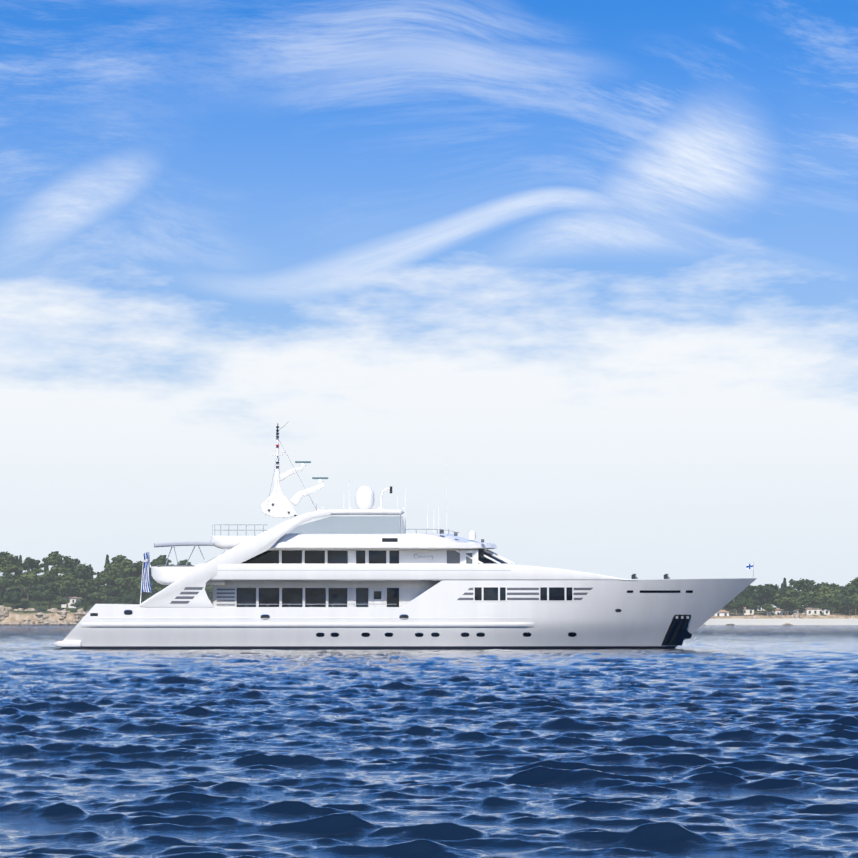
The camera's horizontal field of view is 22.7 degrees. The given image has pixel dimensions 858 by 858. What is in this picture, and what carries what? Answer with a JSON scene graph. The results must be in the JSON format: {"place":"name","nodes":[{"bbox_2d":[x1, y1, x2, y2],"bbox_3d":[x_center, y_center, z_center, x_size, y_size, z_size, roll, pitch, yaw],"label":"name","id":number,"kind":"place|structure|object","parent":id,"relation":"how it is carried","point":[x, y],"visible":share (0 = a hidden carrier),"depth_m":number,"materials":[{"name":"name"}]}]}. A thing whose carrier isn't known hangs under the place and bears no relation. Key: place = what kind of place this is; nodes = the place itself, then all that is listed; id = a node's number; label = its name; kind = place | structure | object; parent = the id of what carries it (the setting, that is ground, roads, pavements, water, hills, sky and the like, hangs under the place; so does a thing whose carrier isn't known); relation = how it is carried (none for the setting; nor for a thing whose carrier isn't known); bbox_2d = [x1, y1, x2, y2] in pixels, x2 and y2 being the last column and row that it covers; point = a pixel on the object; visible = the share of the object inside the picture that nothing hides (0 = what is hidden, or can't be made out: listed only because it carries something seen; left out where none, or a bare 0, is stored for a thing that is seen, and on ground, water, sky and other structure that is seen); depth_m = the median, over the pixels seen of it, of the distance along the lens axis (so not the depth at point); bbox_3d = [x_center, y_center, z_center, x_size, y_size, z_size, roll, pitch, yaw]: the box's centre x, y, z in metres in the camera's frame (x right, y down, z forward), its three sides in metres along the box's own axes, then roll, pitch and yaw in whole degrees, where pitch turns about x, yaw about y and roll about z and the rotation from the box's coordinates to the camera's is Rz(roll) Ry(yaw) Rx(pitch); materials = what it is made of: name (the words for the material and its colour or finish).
{"place":"outdoors","nodes":[
{"label":"outdoors","id":0,"kind":"place"},
{"bbox_2d":[0,625,857,857],"bbox_3d":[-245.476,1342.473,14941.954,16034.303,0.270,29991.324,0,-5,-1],"label":"sea","id":1,"kind":"structure","parent":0,"point":[722,741],"depth_m":31.25,"materials":[{"name":"blue liquid"}]},
{"bbox_2d":[53,422,756,649],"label":"motor yacht","id":2,"kind":"object","parent":1,"relation":"on","point":[267,593],"visible":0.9,"depth_m":145.32,"materials":[{"name":"white paint"}]},
{"bbox_2d":[0,576,857,624],"bbox_3d":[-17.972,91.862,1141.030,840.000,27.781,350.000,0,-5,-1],"label":"coast terrain","id":3,"kind":"structure","parent":0,"point":[16,616],"depth_m":1006.83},
{"bbox_2d":[0,577,15,590],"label":"pine tree","id":4,"kind":"object","parent":3,"relation":"on","point":[5,583],"visible":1,"depth_m":1031.81,"materials":[{"name":"green plant"}]},
{"bbox_2d":[1,571,14,591],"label":"pine tree","id":5,"kind":"object","parent":3,"relation":"on","point":[7,575],"visible":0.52,"depth_m":1049.39,"materials":[{"name":"green plant"}]},
{"bbox_2d":[0,553,18,565],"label":"pine tree","id":6,"kind":"object","parent":3,"relation":"on","point":[7,558],"visible":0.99,"depth_m":1078.54,"materials":[{"name":"green plant"}]},
{"bbox_2d":[0,564,22,573],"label":"pine tree","id":7,"kind":"object","parent":3,"relation":"on","point":[11,568],"visible":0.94,"depth_m":1073.34,"materials":[{"name":"green plant"}]},
{"bbox_2d":[4,594,22,607],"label":"pine tree","id":8,"kind":"object","parent":3,"relation":"on","point":[10,602],"visible":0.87,"depth_m":1019.87,"materials":[{"name":"green plant"}]},
{"bbox_2d":[14,555,19,575],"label":"cypress tree","id":9,"kind":"object","parent":3,"relation":"on","point":[16,573],"visible":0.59,"depth_m":1091.74,"materials":[{"name":"green plant"}]},
{"bbox_2d":[19,555,22,573],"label":"cypress tree","id":10,"kind":"object","parent":3,"relation":"on","point":[20,562],"visible":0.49,"depth_m":1105.10,"materials":[{"name":"green plant"}]},
{"bbox_2d":[20,600,30,608],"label":"pine tree","id":11,"kind":"object","parent":3,"relation":"on","point":[25,603],"visible":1,"depth_m":1005.83,"materials":[{"name":"green plant"}]},
{"bbox_2d":[21,557,40,567],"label":"pine tree","id":12,"kind":"object","parent":3,"relation":"on","point":[30,561],"visible":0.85,"depth_m":1106.22,"materials":[{"name":"green plant"}]},
{"bbox_2d":[15,572,47,600],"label":"pine tree","id":13,"kind":"object","parent":3,"relation":"on","point":[32,579],"visible":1,"depth_m":1036.72,"materials":[{"name":"green plant"}]},
{"bbox_2d":[24,568,43,574],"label":"pine tree","id":14,"kind":"object","parent":3,"relation":"on","point":[36,571],"visible":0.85,"depth_m":1076.71,"materials":[{"name":"green plant"}]},
{"bbox_2d":[30,563,43,569],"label":"pine tree","id":15,"kind":"object","parent":3,"relation":"on","point":[41,565],"visible":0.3,"depth_m":1129.34,"materials":[{"name":"green plant"}]},
{"bbox_2d":[30,591,46,611],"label":"pine tree","id":16,"kind":"object","parent":3,"relation":"on","point":[38,596],"visible":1,"depth_m":999.01,"materials":[{"name":"green plant"}]},
{"bbox_2d":[45,559,48,572],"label":"cypress tree","id":17,"kind":"object","parent":3,"relation":"on","point":[46,566],"visible":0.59,"depth_m":1097.14,"materials":[{"name":"green plant"}]},
{"bbox_2d":[40,589,56,602],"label":"pine tree","id":18,"kind":"object","parent":3,"relation":"on","point":[49,595],"visible":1,"depth_m":1003.90,"materials":[{"name":"green plant"}]},
{"bbox_2d":[44,573,53,583],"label":"pine tree","id":19,"kind":"object","parent":3,"relation":"on","point":[49,579],"visible":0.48,"depth_m":1064.36,"materials":[{"name":"green plant"}]},
{"bbox_2d":[43,584,60,608],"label":"pine tree","id":20,"kind":"object","parent":3,"relation":"on","point":[52,588],"visible":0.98,"depth_m":1008.52,"materials":[{"name":"green plant"}]},
{"bbox_2d":[42,551,64,566],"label":"pine tree","id":21,"kind":"object","parent":3,"relation":"on","point":[54,558],"visible":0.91,"depth_m":1117.10,"materials":[{"name":"green plant"}]},
{"bbox_2d":[46,566,63,579],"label":"pine tree","id":22,"kind":"object","parent":3,"relation":"on","point":[54,571],"visible":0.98,"depth_m":1052.51,"materials":[{"name":"green plant"}]},
{"bbox_2d":[52,579,68,604],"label":"pine tree","id":23,"kind":"object","parent":3,"relation":"on","point":[57,582],"visible":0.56,"depth_m":1028.29,"materials":[{"name":"green plant"}]},
{"bbox_2d":[52,598,69,609],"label":"pine tree","id":24,"kind":"object","parent":3,"relation":"on","point":[61,601],"visible":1,"depth_m":1000.33,"materials":[{"name":"green plant"}]},
{"bbox_2d":[57,579,72,596],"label":"pine tree","id":25,"kind":"object","parent":3,"relation":"on","point":[65,582],"visible":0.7,"depth_m":1029.37,"materials":[{"name":"green plant"}]},
{"bbox_2d":[56,571,74,581],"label":"pine tree","id":26,"kind":"object","parent":3,"relation":"on","point":[67,576],"visible":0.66,"depth_m":1061.94,"materials":[{"name":"green plant"}]},
{"bbox_2d":[58,586,75,607],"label":"pine tree","id":27,"kind":"object","parent":3,"relation":"on","point":[66,591],"visible":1,"depth_m":1019.47,"materials":[{"name":"green plant"}]},
{"bbox_2d":[63,566,76,573],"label":"pine tree","id":28,"kind":"object","parent":3,"relation":"on","point":[71,570],"visible":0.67,"depth_m":1078.33,"materials":[{"name":"green plant"}]},
{"bbox_2d":[61,596,80,607],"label":"villa","id":29,"kind":"object","parent":3,"relation":"on","point":[73,599],"visible":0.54,"depth_m":1021.02,"materials":[{"name":"white paint"}]},
{"bbox_2d":[62,556,80,568],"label":"pine tree","id":30,"kind":"object","parent":3,"relation":"on","point":[69,562],"visible":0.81,"depth_m":1140.80,"materials":[{"name":"green plant"}]},
{"bbox_2d":[60,586,84,596],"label":"pine tree","id":31,"kind":"object","parent":3,"relation":"on","point":[75,593],"visible":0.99,"depth_m":1024.60,"materials":[{"name":"green plant"}]},
{"bbox_2d":[70,601,83,609],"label":"pine tree","id":32,"kind":"object","parent":3,"relation":"on","point":[77,604],"visible":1,"depth_m":1004.05,"materials":[{"name":"green plant"}]},
{"bbox_2d":[68,577,87,591],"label":"pine tree","id":33,"kind":"object","parent":3,"relation":"on","point":[77,584],"visible":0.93,"depth_m":1028.93,"materials":[{"name":"green plant"}]},
{"bbox_2d":[71,564,92,577],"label":"pine tree","id":34,"kind":"object","parent":3,"relation":"on","point":[82,567],"visible":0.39,"depth_m":1072.10,"materials":[{"name":"green plant"}]},
{"bbox_2d":[75,571,91,596],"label":"pine tree","id":35,"kind":"object","parent":3,"relation":"on","point":[83,575],"visible":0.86,"depth_m":1051.87,"materials":[{"name":"green plant"}]},
{"bbox_2d":[83,595,87,611],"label":"cypress tree","id":36,"kind":"object","parent":3,"relation":"on","point":[85,605],"visible":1,"depth_m":997.94,"materials":[{"name":"green plant"}]},
{"bbox_2d":[79,586,103,605],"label":"pine tree","id":37,"kind":"object","parent":3,"relation":"on","point":[85,591],"visible":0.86,"depth_m":1024.58,"materials":[{"name":"green plant"}]},
{"bbox_2d":[87,600,99,605],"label":"pine tree","id":38,"kind":"object","parent":3,"relation":"on","point":[91,602],"visible":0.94,"depth_m":1004.40,"materials":[{"name":"green plant"}]},
{"bbox_2d":[85,577,107,603],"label":"pine tree","id":39,"kind":"object","parent":3,"relation":"on","point":[96,582],"visible":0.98,"depth_m":1022.19,"materials":[{"name":"green plant"}]},
{"bbox_2d":[86,591,107,603],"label":"pine tree","id":40,"kind":"object","parent":3,"relation":"on","point":[97,597],"visible":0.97,"depth_m":998.48,"materials":[{"name":"green plant"}]},
{"bbox_2d":[103,554,109,572],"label":"cypress tree","id":41,"kind":"object","parent":3,"relation":"on","point":[107,560],"visible":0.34,"depth_m":1091.70,"materials":[{"name":"green plant"}]},
{"bbox_2d":[100,599,116,603],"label":"pine tree","id":42,"kind":"object","parent":3,"relation":"on","point":[110,601],"visible":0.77,"depth_m":997.68,"materials":[{"name":"green plant"}]},
{"bbox_2d":[99,570,119,583],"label":"pine tree","id":43,"kind":"object","parent":3,"relation":"on","point":[111,576],"visible":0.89,"depth_m":1048.33,"materials":[{"name":"green plant"}]},
{"bbox_2d":[98,584,121,596],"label":"pine tree","id":44,"kind":"object","parent":3,"relation":"on","point":[109,590],"visible":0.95,"depth_m":1018.13,"materials":[{"name":"green plant"}]},
{"bbox_2d":[106,581,117,587],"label":"pine tree","id":45,"kind":"object","parent":3,"relation":"on","point":[113,583],"visible":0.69,"depth_m":1056.01,"materials":[{"name":"green plant"}]},
{"bbox_2d":[105,561,125,587],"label":"pine tree","id":46,"kind":"object","parent":3,"relation":"on","point":[114,566],"visible":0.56,"depth_m":1065.59,"materials":[{"name":"green plant"}]},
{"bbox_2d":[112,597,127,601],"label":"pine tree","id":47,"kind":"object","parent":3,"relation":"on","point":[115,599],"visible":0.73,"depth_m":1007.39,"materials":[{"name":"green plant"}]},
{"bbox_2d":[119,567,123,584],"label":"cypress tree","id":48,"kind":"object","parent":3,"relation":"on","point":[121,574],"visible":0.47,"depth_m":1038.13,"materials":[{"name":"green plant"}]},
{"bbox_2d":[111,554,132,563],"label":"pine tree","id":49,"kind":"object","parent":3,"relation":"on","point":[119,558],"visible":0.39,"depth_m":1081.79,"materials":[{"name":"green plant"}]},
{"bbox_2d":[118,560,135,575],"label":"pine tree","id":50,"kind":"object","parent":3,"relation":"on","point":[126,565],"visible":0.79,"depth_m":1068.65,"materials":[{"name":"green plant"}]},
{"bbox_2d":[115,575,141,600],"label":"pine tree","id":51,"kind":"object","parent":3,"relation":"on","point":[126,583],"visible":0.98,"depth_m":1027.70,"materials":[{"name":"green plant"}]},
{"bbox_2d":[129,563,143,582],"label":"pine tree","id":52,"kind":"object","parent":3,"relation":"on","point":[138,570],"visible":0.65,"depth_m":1078.77,"materials":[{"name":"green plant"}]},
{"bbox_2d":[131,591,143,597],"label":"pine tree","id":53,"kind":"object","parent":3,"relation":"on","point":[140,593],"visible":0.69,"depth_m":1027.29,"materials":[{"name":"green plant"}]},
{"bbox_2d":[128,596,147,603],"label":"pine tree","id":54,"kind":"object","parent":3,"relation":"on","point":[135,601],"visible":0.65,"depth_m":1000.87,"materials":[{"name":"green plant"}]},
{"bbox_2d":[136,561,143,576],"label":"pine tree","id":55,"kind":"object","parent":3,"relation":"on","point":[140,562],"visible":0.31,"depth_m":1114.59,"materials":[{"name":"green plant"}]},
{"bbox_2d":[137,583,157,594],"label":"pine tree","id":56,"kind":"object","parent":3,"relation":"on","point":[139,589],"visible":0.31,"depth_m":1021.63,"materials":[{"name":"green plant"}]},
{"bbox_2d":[143,586,163,597],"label":"pine tree","id":57,"kind":"object","parent":3,"relation":"on","point":[156,589],"visible":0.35,"depth_m":1022.88,"materials":[{"name":"green plant"}]},
{"bbox_2d":[150,576,162,586],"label":"pine tree","id":58,"kind":"object","parent":3,"relation":"on","point":[153,582],"visible":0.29,"depth_m":1045.97,"materials":[{"name":"green plant"}]},
{"bbox_2d":[151,555,171,565],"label":"pine tree","id":59,"kind":"object","parent":3,"relation":"on","point":[161,559],"visible":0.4,"depth_m":1088.94,"materials":[{"name":"green plant"}]},
{"bbox_2d":[177,559,191,564],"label":"pine tree","id":60,"kind":"object","parent":3,"relation":"on","point":[183,562],"visible":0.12,"depth_m":1140.32,"materials":[{"name":"green plant"}]},
{"bbox_2d":[205,587,211,596],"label":"pine tree","id":61,"kind":"object","parent":3,"relation":"on","point":[208,591],"visible":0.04,"depth_m":1018.08,"materials":[{"name":"green plant"}]},
{"bbox_2d":[0,605,848,624],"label":"shore rocks","id":62,"kind":"object","parent":3,"relation":"on","point":[79,613],"visible":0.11,"depth_m":996.00,"materials":[{"name":"beige stone"}]},
{"bbox_2d":[714,610,728,615],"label":"villa","id":63,"kind":"object","parent":3,"relation":"on","point":[722,613],"visible":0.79,"depth_m":1007.68,"materials":[{"name":"white paint"}]},
{"bbox_2d":[729,599,750,615],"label":"pine tree","id":64,"kind":"object","parent":3,"relation":"on","point":[739,604],"visible":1,"depth_m":1008.51,"materials":[{"name":"green plant"}]},
{"bbox_2d":[737,592,742,612],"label":"cypress tree","id":65,"kind":"object","parent":3,"relation":"on","point":[740,596],"visible":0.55,"depth_m":1018.65,"materials":[{"name":"green plant"}]},
{"bbox_2d":[734,607,753,614],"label":"villa","id":66,"kind":"object","parent":3,"relation":"on","point":[748,611],"visible":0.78,"depth_m":1025.15,"materials":[{"name":"white paint"}]},
{"bbox_2d":[736,590,754,598],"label":"pine tree","id":67,"kind":"object","parent":3,"relation":"on","point":[746,593],"visible":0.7,"depth_m":1061.60,"materials":[{"name":"green plant"}]},
{"bbox_2d":[744,585,756,597],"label":"pine tree","id":68,"kind":"object","parent":3,"relation":"on","point":[750,588],"visible":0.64,"depth_m":1096.09,"materials":[{"name":"green plant"}]},
{"bbox_2d":[745,604,757,614],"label":"pine tree","id":69,"kind":"object","parent":3,"relation":"on","point":[752,606],"visible":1,"depth_m":1013.71,"materials":[{"name":"green plant"}]},
{"bbox_2d":[747,598,768,613],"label":"pine tree","id":70,"kind":"object","parent":3,"relation":"on","point":[754,602],"visible":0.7,"depth_m":1025.64,"materials":[{"name":"green plant"}]},
{"bbox_2d":[749,584,776,614],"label":"pine tree","id":71,"kind":"object","parent":3,"relation":"on","point":[764,592],"visible":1,"depth_m":1015.52,"materials":[{"name":"green plant"}]},
{"bbox_2d":[760,603,775,615],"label":"pine tree","id":72,"kind":"object","parent":3,"relation":"on","point":[768,607],"visible":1,"depth_m":1010.36,"materials":[{"name":"green plant"}]},
{"bbox_2d":[765,595,779,605],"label":"pine tree","id":73,"kind":"object","parent":3,"relation":"on","point":[771,598],"visible":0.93,"depth_m":1016.55,"materials":[{"name":"green plant"}]},
{"bbox_2d":[704,619,857,624],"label":"beach","id":74,"kind":"structure","parent":3,"relation":"on","point":[783,621],"depth_m":998.32,"materials":[{"name":"white sand"}]},
{"bbox_2d":[764,607,798,614],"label":"villa","id":75,"kind":"object","parent":3,"relation":"on","point":[778,611],"visible":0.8,"depth_m":1014.87,"materials":[{"name":"white paint"}]},
{"bbox_2d":[777,583,785,606],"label":"cypress tree","id":76,"kind":"object","parent":3,"relation":"on","point":[782,592],"visible":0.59,"depth_m":1022.79,"materials":[{"name":"green plant"}]},
{"bbox_2d":[773,596,796,615],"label":"pine tree","id":77,"kind":"object","parent":3,"relation":"on","point":[785,600],"visible":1,"depth_m":1005.57,"materials":[{"name":"green plant"}]},
{"bbox_2d":[783,578,786,589],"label":"cypress tree","id":78,"kind":"object","parent":3,"relation":"on","point":[785,583],"visible":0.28,"depth_m":1091.05,"materials":[{"name":"green plant"}]},
{"bbox_2d":[778,603,794,614],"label":"pine tree","id":79,"kind":"object","parent":3,"relation":"on","point":[786,607],"visible":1,"depth_m":1007.87,"materials":[{"name":"green plant"}]},
{"bbox_2d":[784,604,800,611],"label":"pine tree","id":80,"kind":"object","parent":3,"relation":"on","point":[795,607],"visible":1,"depth_m":1009.09,"materials":[{"name":"green plant"}]},
{"bbox_2d":[784,588,801,597],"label":"pine tree","id":81,"kind":"object","parent":3,"relation":"on","point":[794,592],"visible":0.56,"depth_m":1067.43,"materials":[{"name":"green plant"}]},
{"bbox_2d":[789,596,803,611],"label":"pine tree","id":82,"kind":"object","parent":3,"relation":"on","point":[798,602],"visible":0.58,"depth_m":1039.20,"materials":[{"name":"green plant"}]},
{"bbox_2d":[788,578,815,605],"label":"pine tree","id":83,"kind":"object","parent":3,"relation":"on","point":[801,585],"visible":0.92,"depth_m":1113.15,"materials":[{"name":"green plant"}]},
{"bbox_2d":[798,589,809,605],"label":"pine tree","id":84,"kind":"object","parent":3,"relation":"on","point":[803,591],"visible":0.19,"depth_m":1083.67,"materials":[{"name":"green plant"}]},
{"bbox_2d":[801,597,825,606],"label":"pine tree","id":85,"kind":"object","parent":3,"relation":"on","point":[814,600],"visible":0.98,"depth_m":1014.51,"materials":[{"name":"green plant"}]},
{"bbox_2d":[803,606,829,614],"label":"villa","id":86,"kind":"object","parent":3,"relation":"on","point":[810,610],"visible":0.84,"depth_m":1013.84,"materials":[{"name":"white paint"}]},
{"bbox_2d":[809,585,833,598],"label":"pine tree","id":87,"kind":"object","parent":3,"relation":"on","point":[824,590],"visible":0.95,"depth_m":1022.82,"materials":[{"name":"green plant"}]},
{"bbox_2d":[813,594,832,604],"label":"pine tree","id":88,"kind":"object","parent":3,"relation":"on","point":[823,598],"visible":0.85,"depth_m":1017.54,"materials":[{"name":"green plant"}]},
{"bbox_2d":[813,584,832,589],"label":"pine tree","id":89,"kind":"object","parent":3,"relation":"on","point":[830,587],"visible":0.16,"depth_m":1097.85,"materials":[{"name":"green plant"}]},
{"bbox_2d":[815,602,832,609],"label":"pine tree","id":90,"kind":"object","parent":3,"relation":"on","point":[823,606],"visible":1,"depth_m":1006.80,"materials":[{"name":"green plant"}]},
{"bbox_2d":[826,598,841,612],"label":"pine tree","id":91,"kind":"object","parent":3,"relation":"on","point":[834,602],"visible":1,"depth_m":1012.83,"materials":[{"name":"green plant"}]},
{"bbox_2d":[830,583,843,589],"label":"pine tree","id":92,"kind":"object","parent":3,"relation":"on","point":[834,586],"visible":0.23,"depth_m":1144.00,"materials":[{"name":"green plant"}]},
{"bbox_2d":[833,594,843,612],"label":"pine tree","id":93,"kind":"object","parent":3,"relation":"on","point":[839,596],"visible":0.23,"depth_m":1037.29,"materials":[{"name":"green plant"}]},
{"bbox_2d":[837,586,848,590],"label":"pine tree","id":94,"kind":"object","parent":3,"relation":"on","point":[842,588],"visible":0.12,"depth_m":1125.98,"materials":[{"name":"green plant"}]},
{"bbox_2d":[839,605,852,614],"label":"pine tree","id":95,"kind":"object","parent":3,"relation":"on","point":[844,608],"visible":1,"depth_m":1009.25,"materials":[{"name":"green plant"}]},
{"bbox_2d":[841,597,854,616],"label":"pine tree","id":96,"kind":"object","parent":3,"relation":"on","point":[848,602],"visible":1,"depth_m":1004.98,"materials":[{"name":"green plant"}]},
{"bbox_2d":[842,585,857,611],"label":"pine tree","id":97,"kind":"object","parent":3,"relation":"on","point":[850,590],"visible":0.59,"depth_m":1046.24,"materials":[{"name":"green plant"}]},
{"bbox_2d":[845,594,857,615],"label":"pine tree","id":98,"kind":"object","parent":3,"relation":"on","point":[853,597],"visible":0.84,"depth_m":1013.12,"materials":[{"name":"green plant"}]},
{"bbox_2d":[851,577,857,585],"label":"pine tree","id":99,"kind":"object","parent":3,"relation":"on","point":[854,581],"visible":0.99,"depth_m":1098.39,"materials":[{"name":"green plant"}]},
{"bbox_2d":[0,0,857,606],"label":"sky","id":100,"kind":"structure","parent":0,"point":[579,278],"materials":[{"name":"blue"}]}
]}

